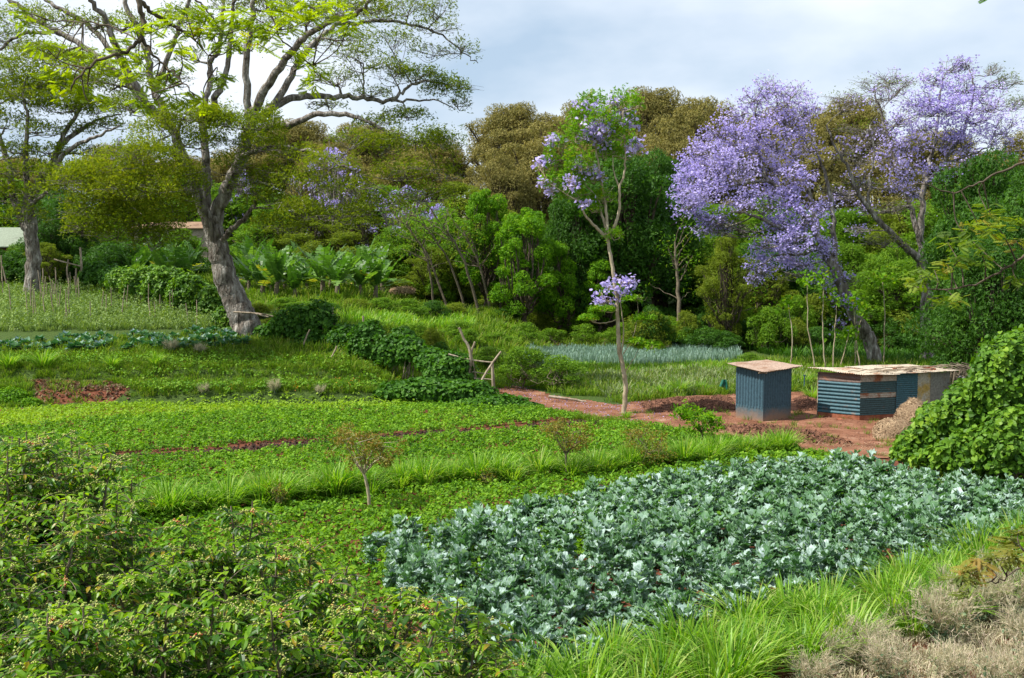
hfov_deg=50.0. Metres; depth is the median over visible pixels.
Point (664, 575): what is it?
kale plant
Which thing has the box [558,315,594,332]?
shrub
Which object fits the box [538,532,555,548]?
kale plant
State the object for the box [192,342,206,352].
dry weed
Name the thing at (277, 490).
weed
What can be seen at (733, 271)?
leaning tree
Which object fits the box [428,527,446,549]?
kale plant
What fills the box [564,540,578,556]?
kale plant
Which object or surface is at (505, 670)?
coffee bush
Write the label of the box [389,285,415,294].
rubble heap
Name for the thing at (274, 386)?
dry weed
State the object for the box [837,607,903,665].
dry weed
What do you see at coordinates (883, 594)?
grass clump
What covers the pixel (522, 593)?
kale plant
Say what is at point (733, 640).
grass clump
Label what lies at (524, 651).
kale plant
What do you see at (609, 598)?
kale plant
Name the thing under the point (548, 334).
coffee bush
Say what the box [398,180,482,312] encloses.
leaning tree
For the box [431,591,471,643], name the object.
kale plant
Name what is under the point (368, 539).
kale plant
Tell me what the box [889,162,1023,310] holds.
overhanging branch
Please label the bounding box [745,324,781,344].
shrub
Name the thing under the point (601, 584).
kale plant
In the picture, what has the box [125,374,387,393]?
terrace bed
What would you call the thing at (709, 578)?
kale plant
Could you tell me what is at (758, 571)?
kale plant
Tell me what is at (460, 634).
kale plant
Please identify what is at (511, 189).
tree
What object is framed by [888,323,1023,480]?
vine bush
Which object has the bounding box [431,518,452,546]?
kale plant
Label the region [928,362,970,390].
branch heap
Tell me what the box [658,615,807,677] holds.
grass clump
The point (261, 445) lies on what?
furrow soil
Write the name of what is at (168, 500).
grass clump
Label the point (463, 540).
kale plant
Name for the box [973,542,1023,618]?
dry weed
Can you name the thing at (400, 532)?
kale plant
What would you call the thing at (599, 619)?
kale plant
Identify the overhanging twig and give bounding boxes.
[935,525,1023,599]
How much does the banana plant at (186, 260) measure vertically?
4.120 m
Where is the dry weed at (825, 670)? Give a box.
[776,640,849,677]
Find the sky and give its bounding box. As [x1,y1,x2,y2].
[0,0,1023,220]
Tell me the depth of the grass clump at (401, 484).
30.75 m
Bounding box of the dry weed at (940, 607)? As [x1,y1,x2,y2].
[903,565,992,646]
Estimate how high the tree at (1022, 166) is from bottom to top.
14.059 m
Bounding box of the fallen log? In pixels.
[548,395,585,401]
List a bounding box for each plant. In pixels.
[117,234,161,252]
[120,249,151,267]
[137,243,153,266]
[149,240,192,268]
[149,246,188,272]
[164,242,202,274]
[169,236,206,268]
[231,233,274,257]
[233,244,262,286]
[234,251,266,289]
[234,251,274,293]
[248,239,303,295]
[249,252,271,283]
[253,243,315,283]
[255,262,285,290]
[277,262,317,296]
[280,248,305,289]
[282,248,306,265]
[286,240,314,265]
[286,255,318,289]
[286,256,305,267]
[287,244,356,291]
[296,241,336,257]
[302,251,362,294]
[313,251,356,276]
[316,250,357,288]
[328,249,360,264]
[345,256,380,293]
[346,236,376,267]
[346,259,385,287]
[351,247,401,299]
[359,546,376,562]
[360,534,376,551]
[361,254,413,291]
[363,243,409,276]
[363,541,379,571]
[371,531,389,550]
[380,558,399,595]
[384,528,407,554]
[384,542,406,563]
[386,531,395,555]
[387,536,409,561]
[388,549,405,564]
[393,568,420,597]
[397,564,403,576]
[398,582,423,613]
[399,552,425,594]
[402,528,413,550]
[402,542,421,568]
[410,539,429,568]
[413,531,430,547]
[419,551,447,588]
[421,587,441,613]
[422,600,437,628]
[423,557,447,590]
[425,548,438,568]
[427,575,454,596]
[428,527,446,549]
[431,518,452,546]
[431,542,444,551]
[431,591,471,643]
[434,552,452,578]
[438,548,449,566]
[440,578,465,606]
[441,597,461,626]
[445,519,473,549]
[445,536,455,552]
[446,631,463,653]
[447,544,470,586]
[448,543,472,569]
[449,525,471,557]
[450,530,475,565]
[456,611,476,638]
[460,582,485,620]
[461,566,478,586]
[461,602,478,620]
[463,574,480,598]
[467,516,486,550]
[469,578,488,605]
[469,636,498,674]
[474,539,489,559]
[475,466,500,485]
[475,607,496,638]
[477,560,490,574]
[478,564,498,587]
[479,541,495,561]
[479,581,507,613]
[482,556,494,580]
[484,585,506,611]
[485,617,513,660]
[487,549,509,583]
[490,565,512,595]
[492,543,502,548]
[493,517,519,551]
[493,600,526,634]
[495,523,516,560]
[495,576,507,603]
[495,602,519,638]
[498,574,521,610]
[501,553,526,581]
[504,552,532,585]
[504,571,520,594]
[504,619,517,648]
[509,643,534,668]
[512,588,537,622]
[513,521,530,548]
[514,603,538,641]
[514,632,538,666]
[516,537,532,556]
[516,583,526,596]
[521,527,541,554]
[522,554,533,576]
[525,537,542,557]
[525,540,543,556]
[525,565,550,600]
[528,556,539,581]
[528,590,544,616]
[530,611,548,629]
[532,573,558,610]
[533,549,562,582]
[533,625,554,664]
[536,550,551,565]
[536,622,558,649]
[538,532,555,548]
[538,597,554,620]
[541,615,562,636]
[545,539,559,557]
[545,546,559,575]
[548,575,569,624]
[552,550,576,588]
[552,627,571,655]
[554,587,587,626]
[557,533,578,559]
[558,574,578,597]
[558,640,580,667]
[559,567,579,592]
[562,617,577,638]
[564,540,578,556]
[567,626,590,653]
[571,554,588,574]
[572,576,593,618]
[573,633,592,658]
[576,565,594,583]
[581,526,614,566]
[581,620,604,636]
[582,534,593,557]
[583,576,595,604]
[583,595,606,623]
[587,552,611,580]
[588,632,613,665]
[590,518,609,542]
[591,591,608,610]
[592,617,610,637]
[593,571,613,597]
[597,590,622,619]
[599,576,612,592]
[601,603,622,636]
[603,538,616,563]
[606,554,623,580]
[608,569,633,608]
[610,531,619,556]
[613,571,633,593]
[614,523,638,552]
[615,545,625,566]
[617,619,636,634]
[617,620,629,648]
[618,549,633,571]
[619,516,641,549]
[620,605,646,626]
[622,588,640,612]
[625,574,654,609]
[628,598,657,635]
[628,623,655,648]
[629,561,656,596]
[630,560,651,585]
[631,544,655,582]
[632,519,654,548]
[636,538,651,555]
[637,597,656,625]
[644,537,668,568]
[648,586,670,616]
[649,558,657,574]
[649,616,667,635]
[652,532,668,545]
[653,573,670,593]
[654,602,674,626]
[657,564,688,592]
[659,537,686,570]
[659,555,678,575]
[664,593,680,623]
[665,589,676,601]
[666,529,679,540]
[670,532,694,560]
[672,535,693,580]
[672,589,693,614]
[676,601,702,637]
[682,578,702,606]
[685,550,707,581]
[686,529,708,555]
[691,545,708,575]
[692,582,717,618]
[692,606,703,619]
[696,519,716,546]
[701,541,713,564]
[701,570,719,586]
[702,531,717,547]
[703,560,721,587]
[704,546,720,564]
[706,546,731,573]
[708,583,723,596]
[709,591,723,613]
[710,566,734,595]
[715,564,745,607]
[716,541,727,550]
[717,592,746,621]
[724,537,738,563]
[724,553,744,577]
[725,515,747,551]
[732,534,754,559]
[734,520,754,553]
[736,549,756,568]
[739,559,757,583]
[739,574,751,592]
[742,576,762,602]
[749,562,771,598]
[751,550,777,570]
[751,587,767,608]
[752,542,769,562]
[757,545,780,592]
[760,533,771,544]
[763,538,779,559]
[770,509,796,552]
[773,555,800,584]
[775,541,794,559]
[779,576,797,596]
[780,541,801,558]
[784,551,811,581]
[787,575,807,591]
[796,527,821,553]
[798,544,823,577]
[802,569,817,577]
[802,569,819,599]
[811,537,837,571]
[816,546,836,577]
[818,565,831,588]
[829,528,851,556]
[830,541,850,566]
[832,543,848,569]
[833,552,854,583]
[836,561,857,593]
[845,533,870,561]
[847,554,871,594]
[848,529,869,552]
[848,542,867,578]
[853,526,875,546]
[855,544,881,578]
[857,541,876,564]
[863,555,881,577]
[868,529,890,558]
[887,536,909,560]
[894,515,918,549]
[901,553,917,570]
[905,533,926,553]
[907,542,918,551]
[914,545,925,560]
[927,545,943,559]
[928,523,945,553]
[938,526,959,554]
[938,528,951,543]
[951,519,971,536]
[954,538,974,552]
[961,526,976,545]
[971,518,995,544]
[990,522,1006,533]
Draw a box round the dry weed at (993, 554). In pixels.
[970,534,1022,578]
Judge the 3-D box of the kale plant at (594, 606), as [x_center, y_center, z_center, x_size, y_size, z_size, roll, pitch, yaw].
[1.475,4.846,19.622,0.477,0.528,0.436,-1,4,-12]
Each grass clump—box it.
[0,350,29,367]
[19,347,61,367]
[97,477,158,515]
[101,353,122,366]
[101,479,179,522]
[123,473,206,521]
[129,466,214,520]
[139,477,200,503]
[140,481,219,515]
[143,351,166,366]
[161,480,242,514]
[172,477,242,514]
[190,471,264,504]
[194,472,260,509]
[219,466,306,502]
[228,478,296,508]
[233,465,301,502]
[235,464,316,504]
[240,464,311,496]
[256,476,318,499]
[278,469,344,500]
[288,468,341,498]
[296,460,354,498]
[300,452,375,497]
[308,456,369,493]
[318,458,383,493]
[339,460,399,484]
[348,469,404,496]
[367,461,440,491]
[374,455,425,477]
[378,451,439,487]
[378,459,434,487]
[389,451,459,489]
[406,454,461,481]
[423,449,476,485]
[423,455,468,481]
[442,457,474,480]
[446,443,513,480]
[449,458,506,480]
[463,448,527,481]
[468,654,571,677]
[472,642,585,677]
[475,450,526,478]
[477,626,636,677]
[478,454,536,483]
[500,627,652,677]
[510,660,646,677]
[512,444,569,476]
[534,450,577,472]
[535,642,656,677]
[548,448,597,470]
[549,455,602,478]
[561,614,663,669]
[565,621,648,659]
[570,447,612,470]
[572,445,630,472]
[575,644,707,677]
[586,449,634,473]
[592,449,628,465]
[597,451,641,470]
[600,632,715,677]
[601,613,718,675]
[604,441,654,469]
[608,442,647,468]
[616,442,657,460]
[619,410,633,417]
[624,595,754,654]
[628,434,674,463]
[632,641,777,677]
[638,439,678,464]
[641,611,786,675]
[647,381,674,394]
[652,432,708,461]
[658,598,767,651]
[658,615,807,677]
[662,375,694,393]
[663,443,710,462]
[669,438,700,456]
[671,434,717,454]
[677,433,713,447]
[682,574,824,626]
[683,625,793,676]
[684,435,738,455]
[686,440,741,463]
[691,376,718,392]
[694,588,775,629]
[694,607,831,677]
[700,427,746,451]
[706,436,735,450]
[707,605,803,657]
[712,432,756,453]
[714,604,802,651]
[721,571,839,627]
[724,434,772,454]
[725,434,760,447]
[727,431,766,447]
[741,590,846,637]
[743,574,871,624]
[745,431,796,450]
[750,606,862,671]
[755,425,798,452]
[755,574,886,631]
[756,594,903,660]
[757,433,797,452]
[764,426,809,451]
[764,427,800,443]
[785,584,928,658]
[792,372,815,383]
[792,565,871,604]
[796,384,816,398]
[802,597,908,635]
[814,587,904,620]
[822,562,932,604]
[840,559,942,628]
[846,540,963,583]
[849,568,907,597]
[851,579,972,639]
[852,557,947,603]
[864,548,940,582]
[877,565,1017,629]
[883,548,966,581]
[891,540,973,572]
[898,536,978,565]
[899,556,967,589]
[911,551,1020,614]
[917,512,1020,551]
[920,527,994,558]
[931,520,1023,563]
[934,537,1022,569]
[942,552,1021,607]
[950,521,1023,551]
[955,549,1023,600]
[959,512,1023,571]
[986,508,1021,531]
[995,559,1023,596]
[996,505,1023,524]
[996,509,1023,551]
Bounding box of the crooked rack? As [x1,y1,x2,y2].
[54,247,82,284]
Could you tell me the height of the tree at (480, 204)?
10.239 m
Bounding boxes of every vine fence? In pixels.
[103,264,230,329]
[252,294,443,379]
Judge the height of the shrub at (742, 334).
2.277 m
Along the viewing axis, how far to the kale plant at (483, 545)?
23.36 m
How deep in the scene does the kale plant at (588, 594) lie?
20.55 m
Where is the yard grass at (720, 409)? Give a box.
[645,398,728,412]
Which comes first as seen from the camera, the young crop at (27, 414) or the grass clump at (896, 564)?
the grass clump at (896, 564)
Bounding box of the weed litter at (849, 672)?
[785,600,1023,677]
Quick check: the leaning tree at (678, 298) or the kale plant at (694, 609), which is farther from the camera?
the leaning tree at (678, 298)
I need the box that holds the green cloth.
[720,379,728,389]
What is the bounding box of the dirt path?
[496,386,894,457]
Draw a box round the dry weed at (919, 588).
[898,578,942,614]
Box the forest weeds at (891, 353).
[311,276,949,364]
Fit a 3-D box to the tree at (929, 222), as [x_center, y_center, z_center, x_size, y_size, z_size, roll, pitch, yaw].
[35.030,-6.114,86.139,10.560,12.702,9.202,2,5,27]
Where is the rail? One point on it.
(260, 314)
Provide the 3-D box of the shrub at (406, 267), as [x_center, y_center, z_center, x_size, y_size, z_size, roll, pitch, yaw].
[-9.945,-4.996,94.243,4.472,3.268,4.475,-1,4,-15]
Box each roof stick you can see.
[848,369,886,371]
[870,369,912,372]
[874,366,925,368]
[882,368,929,370]
[895,365,947,367]
[904,366,951,369]
[921,364,962,366]
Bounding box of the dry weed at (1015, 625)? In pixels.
[992,583,1023,658]
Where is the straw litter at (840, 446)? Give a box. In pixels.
[723,430,886,454]
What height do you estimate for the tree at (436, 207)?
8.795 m
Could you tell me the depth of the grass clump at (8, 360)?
51.81 m
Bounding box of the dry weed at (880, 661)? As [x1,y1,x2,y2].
[854,625,929,677]
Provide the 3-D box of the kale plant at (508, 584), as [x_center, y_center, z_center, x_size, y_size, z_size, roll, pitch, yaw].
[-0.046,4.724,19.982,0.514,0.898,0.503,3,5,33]
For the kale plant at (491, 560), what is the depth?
22.02 m
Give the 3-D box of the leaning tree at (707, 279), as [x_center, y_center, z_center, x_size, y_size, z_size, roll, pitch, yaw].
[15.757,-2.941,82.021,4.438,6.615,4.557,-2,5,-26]
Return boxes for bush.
[0,429,152,600]
[0,430,129,547]
[0,433,65,561]
[0,451,106,619]
[0,493,149,670]
[0,511,65,639]
[0,545,109,676]
[0,599,170,677]
[0,606,128,677]
[21,476,175,669]
[81,514,220,677]
[109,564,274,677]
[166,500,303,677]
[203,545,344,677]
[222,603,359,677]
[254,538,377,665]
[269,598,394,677]
[284,301,319,309]
[295,566,448,676]
[333,599,466,677]
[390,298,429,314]
[393,594,526,677]
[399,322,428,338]
[437,320,473,337]
[466,652,552,677]
[473,346,502,366]
[483,332,518,342]
[494,346,544,388]
[511,322,543,342]
[521,348,551,374]
[528,354,589,391]
[534,328,566,345]
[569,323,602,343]
[600,330,616,345]
[669,399,726,442]
[739,352,764,361]
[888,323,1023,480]
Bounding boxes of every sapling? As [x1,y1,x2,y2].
[773,295,802,363]
[793,270,829,365]
[805,266,837,366]
[818,289,855,366]
[824,321,866,364]
[840,291,870,365]
[842,296,880,364]
[863,266,896,361]
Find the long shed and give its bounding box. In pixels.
[808,364,959,419]
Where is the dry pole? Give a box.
[1,255,2,280]
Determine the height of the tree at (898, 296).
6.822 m
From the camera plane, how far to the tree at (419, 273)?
88.94 m
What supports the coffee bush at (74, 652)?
on the ground at (210, 394)
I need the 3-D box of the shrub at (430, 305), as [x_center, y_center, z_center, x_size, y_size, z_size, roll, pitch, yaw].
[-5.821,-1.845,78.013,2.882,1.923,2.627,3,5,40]
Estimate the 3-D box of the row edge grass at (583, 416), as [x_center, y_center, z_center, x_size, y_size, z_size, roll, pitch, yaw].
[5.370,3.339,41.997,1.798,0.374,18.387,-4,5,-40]
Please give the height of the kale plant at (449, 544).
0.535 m
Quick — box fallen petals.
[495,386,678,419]
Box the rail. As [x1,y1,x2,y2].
[233,311,272,316]
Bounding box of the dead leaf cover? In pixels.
[26,377,131,402]
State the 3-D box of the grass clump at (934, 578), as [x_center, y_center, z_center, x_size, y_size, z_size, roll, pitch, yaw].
[7.615,4.572,19.469,2.743,0.999,2.731,3,5,33]
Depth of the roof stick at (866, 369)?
44.62 m
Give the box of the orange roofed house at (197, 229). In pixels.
[134,222,225,270]
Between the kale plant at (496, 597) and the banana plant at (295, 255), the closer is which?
the kale plant at (496, 597)
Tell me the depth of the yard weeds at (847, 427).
42.41 m
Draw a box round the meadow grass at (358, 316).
[337,306,476,329]
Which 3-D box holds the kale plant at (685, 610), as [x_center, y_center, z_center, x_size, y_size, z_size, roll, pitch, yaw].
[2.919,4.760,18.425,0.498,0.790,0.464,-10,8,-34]
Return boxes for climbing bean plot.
[0,273,217,329]
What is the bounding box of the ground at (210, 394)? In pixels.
[0,222,1023,677]
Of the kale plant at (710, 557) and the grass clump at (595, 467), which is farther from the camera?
the grass clump at (595, 467)
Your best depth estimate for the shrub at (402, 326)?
62.17 m
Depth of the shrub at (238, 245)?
91.75 m
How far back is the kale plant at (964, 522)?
24.30 m
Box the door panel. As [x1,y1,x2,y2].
[896,373,917,409]
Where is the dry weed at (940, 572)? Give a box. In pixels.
[926,560,966,586]
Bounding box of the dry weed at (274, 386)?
[266,376,282,394]
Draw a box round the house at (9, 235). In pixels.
[0,227,23,254]
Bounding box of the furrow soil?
[93,419,607,460]
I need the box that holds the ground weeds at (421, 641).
[16,555,453,677]
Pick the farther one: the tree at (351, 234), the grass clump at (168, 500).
the tree at (351, 234)
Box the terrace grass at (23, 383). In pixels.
[0,346,392,407]
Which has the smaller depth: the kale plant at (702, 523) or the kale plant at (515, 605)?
the kale plant at (515, 605)
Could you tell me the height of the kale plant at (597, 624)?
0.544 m
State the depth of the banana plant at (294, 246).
90.55 m
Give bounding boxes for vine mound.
[372,348,544,407]
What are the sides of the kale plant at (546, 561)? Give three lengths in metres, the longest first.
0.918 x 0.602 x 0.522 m
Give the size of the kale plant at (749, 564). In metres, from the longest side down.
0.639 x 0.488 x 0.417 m
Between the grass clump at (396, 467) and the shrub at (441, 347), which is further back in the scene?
the shrub at (441, 347)
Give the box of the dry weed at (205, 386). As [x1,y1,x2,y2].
[198,383,209,394]
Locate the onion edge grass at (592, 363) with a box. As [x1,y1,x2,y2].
[568,357,770,371]
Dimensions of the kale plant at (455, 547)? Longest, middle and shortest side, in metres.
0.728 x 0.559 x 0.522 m
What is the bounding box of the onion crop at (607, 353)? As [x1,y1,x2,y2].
[523,342,741,364]
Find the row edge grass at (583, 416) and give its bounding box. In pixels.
[518,404,850,457]
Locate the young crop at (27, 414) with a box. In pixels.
[0,390,431,427]
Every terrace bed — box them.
[94,363,395,379]
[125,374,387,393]
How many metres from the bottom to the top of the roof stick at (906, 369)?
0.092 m
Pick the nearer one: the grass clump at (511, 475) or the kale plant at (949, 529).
the kale plant at (949, 529)
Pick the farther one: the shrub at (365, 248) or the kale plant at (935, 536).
the shrub at (365, 248)
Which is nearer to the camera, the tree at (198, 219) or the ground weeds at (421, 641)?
the ground weeds at (421, 641)
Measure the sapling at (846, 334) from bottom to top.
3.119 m
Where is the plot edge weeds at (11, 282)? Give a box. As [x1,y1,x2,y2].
[0,279,73,286]
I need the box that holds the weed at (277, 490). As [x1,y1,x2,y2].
[265,479,290,507]
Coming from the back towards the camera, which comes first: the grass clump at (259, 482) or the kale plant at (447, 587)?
the grass clump at (259, 482)
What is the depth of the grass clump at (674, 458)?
34.66 m
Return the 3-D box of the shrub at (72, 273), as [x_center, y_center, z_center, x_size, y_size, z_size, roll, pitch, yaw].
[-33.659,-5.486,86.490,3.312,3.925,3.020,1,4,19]
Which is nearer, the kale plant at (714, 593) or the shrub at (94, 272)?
the kale plant at (714, 593)
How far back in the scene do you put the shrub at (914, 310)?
77.30 m
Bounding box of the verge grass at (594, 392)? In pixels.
[495,359,824,402]
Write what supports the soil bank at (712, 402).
on the ground at (210, 394)
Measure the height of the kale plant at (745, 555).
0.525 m
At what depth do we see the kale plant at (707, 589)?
19.90 m
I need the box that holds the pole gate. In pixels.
[448,327,500,387]
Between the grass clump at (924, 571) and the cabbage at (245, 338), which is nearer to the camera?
the grass clump at (924, 571)
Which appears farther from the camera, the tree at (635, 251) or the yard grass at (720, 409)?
the tree at (635, 251)
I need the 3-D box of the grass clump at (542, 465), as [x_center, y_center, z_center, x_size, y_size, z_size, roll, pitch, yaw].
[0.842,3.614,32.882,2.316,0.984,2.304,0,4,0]
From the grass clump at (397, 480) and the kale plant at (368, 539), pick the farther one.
the grass clump at (397, 480)
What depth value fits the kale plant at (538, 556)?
22.40 m
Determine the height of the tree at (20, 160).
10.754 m
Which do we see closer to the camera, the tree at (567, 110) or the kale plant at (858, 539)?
the kale plant at (858, 539)
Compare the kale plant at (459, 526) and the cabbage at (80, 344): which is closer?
the kale plant at (459, 526)
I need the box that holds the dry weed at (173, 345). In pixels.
[162,338,177,352]
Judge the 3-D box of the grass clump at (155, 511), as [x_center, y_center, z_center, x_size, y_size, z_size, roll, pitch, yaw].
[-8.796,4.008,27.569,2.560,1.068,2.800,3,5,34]
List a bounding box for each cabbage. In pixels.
[0,339,9,346]
[6,341,22,348]
[20,336,31,344]
[32,334,45,341]
[40,341,52,348]
[50,338,62,346]
[59,336,69,343]
[63,341,77,348]
[73,340,84,348]
[82,335,94,340]
[92,340,105,347]
[96,330,105,335]
[103,333,112,337]
[105,337,113,343]
[121,341,134,348]
[129,337,141,343]
[177,341,184,348]
[188,324,200,331]
[188,334,197,339]
[191,340,200,346]
[199,336,208,342]
[217,338,227,346]
[226,330,237,335]
[232,338,241,344]
[238,336,251,343]
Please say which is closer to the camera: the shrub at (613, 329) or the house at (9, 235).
the shrub at (613, 329)
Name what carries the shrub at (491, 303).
on the ground at (210, 394)
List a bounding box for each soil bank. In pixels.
[640,395,735,412]
[724,423,847,442]
[793,395,816,411]
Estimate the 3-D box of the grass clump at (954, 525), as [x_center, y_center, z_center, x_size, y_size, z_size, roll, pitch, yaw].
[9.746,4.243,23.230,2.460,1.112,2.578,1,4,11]
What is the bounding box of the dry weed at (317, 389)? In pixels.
[315,384,326,395]
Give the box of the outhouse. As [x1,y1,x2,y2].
[728,359,801,420]
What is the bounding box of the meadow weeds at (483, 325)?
[271,291,640,367]
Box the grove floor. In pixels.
[80,269,419,311]
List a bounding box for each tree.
[0,0,482,337]
[0,35,144,292]
[0,155,79,207]
[0,178,50,226]
[7,190,132,251]
[14,194,101,278]
[23,242,72,284]
[68,143,173,199]
[78,178,179,240]
[85,218,135,261]
[138,175,243,244]
[146,152,239,218]
[151,228,208,268]
[199,146,278,192]
[224,172,256,240]
[224,184,309,247]
[227,223,306,244]
[233,203,296,253]
[250,118,344,192]
[263,207,342,252]
[274,182,357,229]
[285,144,376,196]
[288,147,380,250]
[315,203,399,251]
[317,122,416,176]
[319,421,407,504]
[346,217,408,250]
[351,184,419,231]
[351,185,444,266]
[357,159,463,216]
[357,241,413,277]
[368,185,465,307]
[372,215,432,270]
[373,182,446,305]
[383,189,456,302]
[387,137,479,196]
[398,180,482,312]
[405,246,461,301]
[408,202,447,255]
[409,181,518,226]
[419,207,480,301]
[426,188,500,308]
[440,216,508,307]
[453,188,511,306]
[456,100,578,184]
[462,148,543,222]
[477,220,554,281]
[483,120,591,227]
[487,207,561,322]
[530,187,620,321]
[531,83,666,412]
[531,241,581,334]
[536,416,595,475]
[546,135,692,327]
[551,99,617,146]
[574,130,658,219]
[574,259,630,331]
[606,86,697,153]
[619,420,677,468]
[634,146,710,314]
[639,118,729,217]
[639,210,708,320]
[665,263,715,314]
[666,73,881,362]
[669,95,752,152]
[671,233,746,315]
[679,203,755,252]
[688,261,753,310]
[693,139,787,219]
[694,233,757,340]
[698,242,757,304]
[714,241,802,305]
[715,244,773,312]
[729,194,845,295]
[742,260,798,322]
[743,104,823,191]
[750,127,864,238]
[778,252,828,309]
[790,206,899,270]
[806,94,905,185]
[811,241,874,326]
[812,54,1023,358]
[836,145,933,247]
[851,258,940,340]
[858,242,918,317]
[860,198,932,256]
[892,183,961,268]
[896,127,981,213]
[899,145,1019,355]
[903,280,939,319]
[916,232,1023,378]
[956,168,1023,330]
[969,130,1023,180]
[1004,165,1023,205]
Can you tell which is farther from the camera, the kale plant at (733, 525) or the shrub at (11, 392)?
the shrub at (11, 392)
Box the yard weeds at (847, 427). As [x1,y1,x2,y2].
[633,409,892,457]
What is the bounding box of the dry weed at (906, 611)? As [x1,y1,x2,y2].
[877,591,921,630]
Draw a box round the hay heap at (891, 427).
[871,396,924,439]
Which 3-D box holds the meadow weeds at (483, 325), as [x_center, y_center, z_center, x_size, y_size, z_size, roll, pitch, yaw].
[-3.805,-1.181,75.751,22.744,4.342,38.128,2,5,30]
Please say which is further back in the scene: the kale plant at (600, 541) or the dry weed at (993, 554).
the kale plant at (600, 541)
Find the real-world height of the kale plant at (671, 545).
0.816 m
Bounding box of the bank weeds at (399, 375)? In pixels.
[268,332,515,387]
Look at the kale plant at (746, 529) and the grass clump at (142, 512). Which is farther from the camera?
the grass clump at (142, 512)
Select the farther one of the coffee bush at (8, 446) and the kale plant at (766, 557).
the kale plant at (766, 557)
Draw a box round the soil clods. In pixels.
[498,386,885,444]
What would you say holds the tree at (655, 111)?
on the ground at (210, 394)
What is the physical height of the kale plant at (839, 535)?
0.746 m
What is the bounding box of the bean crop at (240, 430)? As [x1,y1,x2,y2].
[0,398,883,605]
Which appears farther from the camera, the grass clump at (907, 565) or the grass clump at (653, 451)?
the grass clump at (653, 451)
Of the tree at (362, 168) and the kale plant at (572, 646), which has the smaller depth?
the kale plant at (572, 646)
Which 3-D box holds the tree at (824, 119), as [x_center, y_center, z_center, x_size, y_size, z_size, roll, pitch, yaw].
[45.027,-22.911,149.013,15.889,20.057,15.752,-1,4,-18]
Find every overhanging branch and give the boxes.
[0,0,375,116]
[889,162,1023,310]
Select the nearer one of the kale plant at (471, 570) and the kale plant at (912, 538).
the kale plant at (471, 570)
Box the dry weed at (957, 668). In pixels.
[915,627,980,677]
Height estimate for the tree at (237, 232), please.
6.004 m
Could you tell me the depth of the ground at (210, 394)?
49.10 m
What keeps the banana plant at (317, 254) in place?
on the ground at (210, 394)
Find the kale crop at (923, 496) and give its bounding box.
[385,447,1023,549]
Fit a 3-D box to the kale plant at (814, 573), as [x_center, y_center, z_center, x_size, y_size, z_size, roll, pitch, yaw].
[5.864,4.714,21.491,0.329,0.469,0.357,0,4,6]
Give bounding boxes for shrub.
[0,249,26,281]
[0,254,24,282]
[0,386,42,406]
[6,242,24,255]
[17,253,71,282]
[63,244,97,281]
[72,241,134,282]
[78,261,122,290]
[116,240,151,265]
[137,234,173,247]
[181,246,211,273]
[229,243,243,274]
[229,247,242,276]
[252,302,277,317]
[260,318,274,326]
[266,297,296,310]
[292,239,323,270]
[325,302,341,310]
[335,246,356,274]
[343,298,372,307]
[348,245,380,275]
[366,297,395,310]
[375,252,399,275]
[378,276,420,297]
[386,325,415,335]
[388,262,414,277]
[388,274,425,299]
[411,268,455,301]
[420,300,450,316]
[421,326,446,347]
[433,341,456,351]
[443,302,467,314]
[447,272,480,303]
[452,328,478,345]
[478,294,512,307]
[494,308,527,317]
[526,313,557,331]
[530,305,553,320]
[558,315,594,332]
[601,322,638,341]
[621,311,678,348]
[623,302,641,320]
[625,301,649,319]
[631,304,676,342]
[645,305,676,318]
[662,316,676,338]
[666,321,707,342]
[673,309,700,342]
[675,320,707,342]
[680,327,739,348]
[693,304,743,321]
[696,314,711,325]
[715,326,748,342]
[716,330,745,346]
[729,299,754,321]
[738,319,754,344]
[744,305,797,348]
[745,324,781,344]
[753,307,793,342]
[779,293,819,329]
[779,317,809,350]
[788,293,841,329]
[791,326,841,347]
[797,303,838,327]
[840,319,871,343]
[869,317,918,350]
[876,308,919,347]
[912,307,941,341]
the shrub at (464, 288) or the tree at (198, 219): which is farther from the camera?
the tree at (198, 219)
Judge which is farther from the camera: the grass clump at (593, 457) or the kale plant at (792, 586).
the grass clump at (593, 457)
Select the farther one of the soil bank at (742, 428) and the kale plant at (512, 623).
the soil bank at (742, 428)
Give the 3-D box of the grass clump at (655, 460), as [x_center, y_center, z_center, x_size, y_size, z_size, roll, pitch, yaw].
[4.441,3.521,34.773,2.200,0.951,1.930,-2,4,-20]
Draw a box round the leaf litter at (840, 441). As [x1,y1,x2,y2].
[720,424,852,444]
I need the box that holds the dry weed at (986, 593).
[943,563,1023,625]
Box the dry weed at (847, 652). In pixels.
[808,622,864,672]
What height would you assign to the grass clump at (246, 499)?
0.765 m
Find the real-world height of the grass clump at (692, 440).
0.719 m
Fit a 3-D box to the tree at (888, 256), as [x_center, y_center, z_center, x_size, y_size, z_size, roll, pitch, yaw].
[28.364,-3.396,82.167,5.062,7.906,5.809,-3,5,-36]
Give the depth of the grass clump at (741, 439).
36.85 m
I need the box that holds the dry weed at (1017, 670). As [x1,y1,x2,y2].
[956,629,1023,677]
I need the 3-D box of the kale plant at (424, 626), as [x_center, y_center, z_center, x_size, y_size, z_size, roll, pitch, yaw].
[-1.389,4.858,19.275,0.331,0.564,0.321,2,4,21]

